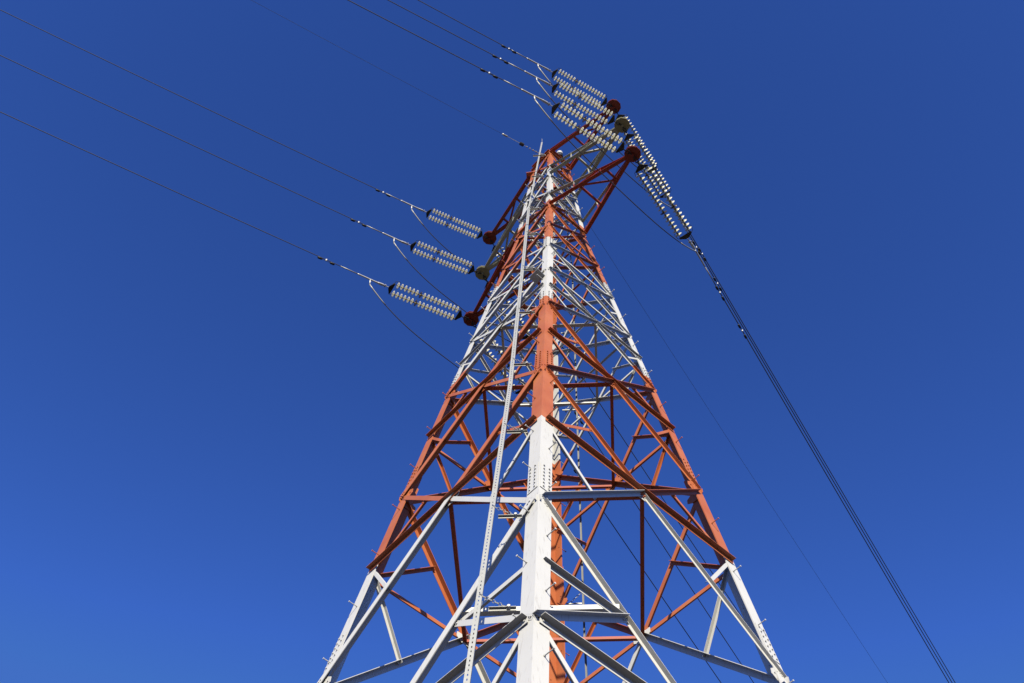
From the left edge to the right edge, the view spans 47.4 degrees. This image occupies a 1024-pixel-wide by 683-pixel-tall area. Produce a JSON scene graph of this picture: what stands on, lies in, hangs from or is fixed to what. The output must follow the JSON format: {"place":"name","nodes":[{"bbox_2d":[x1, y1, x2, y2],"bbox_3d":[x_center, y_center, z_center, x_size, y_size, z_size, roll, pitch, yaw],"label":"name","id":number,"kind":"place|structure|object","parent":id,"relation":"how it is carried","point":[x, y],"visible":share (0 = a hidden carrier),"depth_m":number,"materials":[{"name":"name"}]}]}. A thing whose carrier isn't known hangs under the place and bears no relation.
{"place":"outdoors","nodes":[
{"label":"outdoors","id":0,"kind":"place"},
{"bbox_2d":[0,0,1023,682],"label":"sky","id":1,"kind":"structure","parent":0,"point":[212,426],"materials":[{"name":"blue"}]},
{"label":"ground","id":2,"kind":"structure","parent":0,"visible":0},
{"bbox_2d":[317,99,793,682],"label":"lattice tower","id":3,"kind":"structure","parent":2,"relation":"on","point":[539,615],"depth_m":30.23,"materials":[{"name":"metal"}]},
{"bbox_2d":[255,2,541,154],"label":"shield wire","id":4,"kind":"object","parent":3,"relation":"attached to","point":[520,143],"visible":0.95,"depth_m":51.54,"materials":[{"name":"metal"}]},
{"bbox_2d":[378,282,469,320],"bbox_3d":[-3.518,-1.604,46.951,4.217,0.901,0.714,27,-63,-13],"label":"insulator assembly","id":5,"kind":"object","parent":3,"relation":"attached to","point":[391,287],"visible":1,"depth_m":46.95,"materials":[{"name":"ceramic"}]},
{"bbox_2d":[0,112,377,283],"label":"conductor","id":6,"kind":"object","parent":5,"relation":"attached to","point":[332,263],"visible":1,"depth_m":44.10,"materials":[{"name":"metal"}]},
{"bbox_2d":[401,240,481,274],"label":"insulator assembly","id":7,"kind":"object","parent":3,"relation":"attached to","point":[471,270],"visible":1,"depth_m":49.97,"materials":[{"name":"ceramic"}]},
{"bbox_2d":[0,55,401,242],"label":"conductor","id":8,"kind":"object","parent":7,"relation":"attached to","point":[362,224],"visible":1,"depth_m":46.90,"materials":[{"name":"metal"}]},
{"bbox_2d":[419,208,488,238],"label":"insulator assembly","id":9,"kind":"object","parent":3,"relation":"attached to","point":[459,222],"visible":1,"depth_m":52.71,"materials":[{"name":"ceramic"}]},
{"bbox_2d":[1,10,418,209],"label":"conductor","id":10,"kind":"object","parent":9,"relation":"attached to","point":[383,192],"visible":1,"depth_m":49.37,"materials":[{"name":"metal"}]},
{"bbox_2d":[472,321,529,402],"bbox_3d":[-0.471,0.859,48.422,0.735,0.650,4.386,-30,-65,18],"label":"insulator assembly","id":11,"kind":"object","parent":3,"relation":"attached to","point":[502,373],"visible":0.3,"depth_m":48.38,"materials":[{"name":"metal"}]},
{"bbox_2d":[529,402,720,682],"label":"conductor","id":12,"kind":"object","parent":11,"relation":"attached to","point":[647,575],"visible":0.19,"depth_m":52.16,"materials":[{"name":"metal"}]},
{"bbox_2d":[369,284,513,401],"bbox_3d":[-2.438,0.453,46.877,8.617,1.500,0.054,39,-66,-19],"label":"jumper wire","id":13,"kind":"object","parent":12,"relation":"hanging from","point":[418,336],"visible":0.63,"depth_m":45.66,"materials":[{"name":"metal"}]},
{"bbox_2d":[483,275,532,346],"bbox_3d":[-0.169,-1.332,51.308,0.679,0.600,4.052,-30,-65,18],"label":"insulator assembly","id":14,"kind":"object","parent":3,"relation":"attached to","point":[525,336],"visible":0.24,"depth_m":51.31,"materials":[{"name":"metal"}]},
{"bbox_2d":[534,348,753,682],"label":"conductor","id":15,"kind":"object","parent":14,"relation":"attached to","point":[581,422],"visible":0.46,"depth_m":55.71,"materials":[{"name":"metal"}]},
{"bbox_2d":[394,243,533,349],"bbox_3d":[-2.017,-1.656,49.837,7.979,1.487,0.054,39,-66,-18],"label":"jumper wire","id":16,"kind":"object","parent":15,"relation":"hanging from","point":[441,292],"visible":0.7,"depth_m":48.73,"materials":[{"name":"metal"}]},
{"bbox_2d":[490,239,535,304],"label":"insulator assembly","id":17,"kind":"object","parent":3,"relation":"attached to","point":[494,246],"visible":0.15,"depth_m":53.66,"materials":[{"name":"metal"}]},
{"bbox_2d":[534,305,743,619],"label":"conductor","id":18,"kind":"object","parent":17,"relation":"attached to","point":[644,470],"visible":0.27,"depth_m":57.46,"materials":[{"name":"metal"}]},
{"bbox_2d":[411,209,532,306],"bbox_3d":[-1.695,-3.474,52.571,7.530,1.470,0.054,39,-66,-19],"label":"jumper wire","id":19,"kind":"object","parent":18,"relation":"hanging from","point":[443,246],"visible":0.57,"depth_m":51.45,"materials":[{"name":"metal"}]},
{"bbox_2d":[545,67,612,106],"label":"insulator assembly","id":20,"kind":"object","parent":3,"relation":"attached to","point":[604,102],"visible":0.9,"depth_m":50.10,"materials":[{"name":"ceramic"}]},
{"bbox_2d":[418,0,544,68],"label":"conductor","id":21,"kind":"object","parent":20,"relation":"attached to","point":[514,52],"visible":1,"depth_m":48.80,"materials":[{"name":"metal"}]},
{"bbox_2d":[543,81,620,125],"bbox_3d":[2.879,-9.662,47.334,3.868,0.544,0.648,29,-63,-14],"label":"insulator assembly","id":22,"kind":"object","parent":3,"relation":"attached to","point":[611,120],"visible":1,"depth_m":47.33,"materials":[{"name":"ceramic"}]},
{"bbox_2d":[388,0,543,81],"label":"conductor","id":23,"kind":"object","parent":22,"relation":"attached to","point":[505,62],"visible":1,"depth_m":45.89,"materials":[{"name":"metal"}]},
{"bbox_2d":[542,99,631,154],"bbox_3d":[2.839,-8.030,43.760,4.224,0.594,0.707,30,-64,-15],"label":"insulator assembly","id":24,"kind":"object","parent":3,"relation":"attached to","point":[619,149],"visible":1,"depth_m":43.76,"materials":[{"name":"ceramic"}]},
{"bbox_2d":[348,0,542,100],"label":"conductor","id":25,"kind":"object","parent":24,"relation":"attached to","point":[495,76],"visible":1,"depth_m":42.11,"materials":[{"name":"metal"}]},
{"bbox_2d":[614,108,657,178],"bbox_3d":[5.485,-8.675,51.286,0.644,0.569,3.843,-30,-65,18],"label":"insulator assembly","id":26,"kind":"object","parent":3,"relation":"attached to","point":[630,142],"visible":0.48,"depth_m":51.19,"materials":[{"name":"ceramic"}]},
{"bbox_2d":[658,179,954,681],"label":"conductor","id":27,"kind":"object","parent":26,"relation":"attached to","point":[699,249],"visible":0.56,"depth_m":56.43,"materials":[{"name":"metal"}]},
{"bbox_2d":[538,67,659,181],"bbox_3d":[3.809,-9.044,49.912,7.521,1.289,0.054,40,-66,-19],"label":"jumper wire","id":28,"kind":"object","parent":27,"relation":"hanging from","point":[588,123],"visible":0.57,"depth_m":49.03,"materials":[{"name":"metal"}]},
{"bbox_2d":[622,127,671,205],"bbox_3d":[5.657,-7.279,48.570,0.679,0.600,4.052,-30,-65,18],"label":"insulator assembly","id":29,"kind":"object","parent":3,"relation":"attached to","point":[628,136],"visible":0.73,"depth_m":48.50,"materials":[{"name":"ceramic"}]},
{"bbox_2d":[671,206,951,682],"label":"conductor","id":30,"kind":"object","parent":29,"relation":"attached to","point":[699,253],"visible":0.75,"depth_m":53.02,"materials":[{"name":"metal"}]},
{"bbox_2d":[537,81,670,207],"bbox_3d":[3.863,-7.701,47.153,7.983,1.292,0.054,40,-66,-19],"label":"jumper wire","id":31,"kind":"object","parent":30,"relation":"hanging from","point":[595,144],"visible":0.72,"depth_m":46.37,"materials":[{"name":"metal"}]},
{"bbox_2d":[633,156,694,248],"bbox_3d":[5.898,-5.366,45.138,0.756,0.668,4.511,-31,-66,18],"label":"insulator assembly","id":32,"kind":"object","parent":3,"relation":"attached to","point":[640,167],"visible":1,"depth_m":45.07,"materials":[{"name":"ceramic"}]},
{"bbox_2d":[694,248,948,682],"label":"conductor","id":33,"kind":"object","parent":32,"relation":"attached to","point":[723,299],"visible":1,"depth_m":48.81,"materials":[{"name":"metal"}]},
{"bbox_2d":[534,100,695,251],"bbox_3d":[3.988,-5.909,43.628,8.814,1.284,0.054,40,-66,-19],"label":"jumper wire","id":34,"kind":"object","parent":33,"relation":"hanging from","point":[608,179],"visible":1,"depth_m":42.88,"materials":[{"name":"metal"}]},
{"bbox_2d":[555,173,886,681],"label":"shield wire","id":35,"kind":"object","parent":3,"relation":"attached to","point":[718,424],"visible":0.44,"depth_m":58.83,"materials":[{"name":"metal"}]}
]}

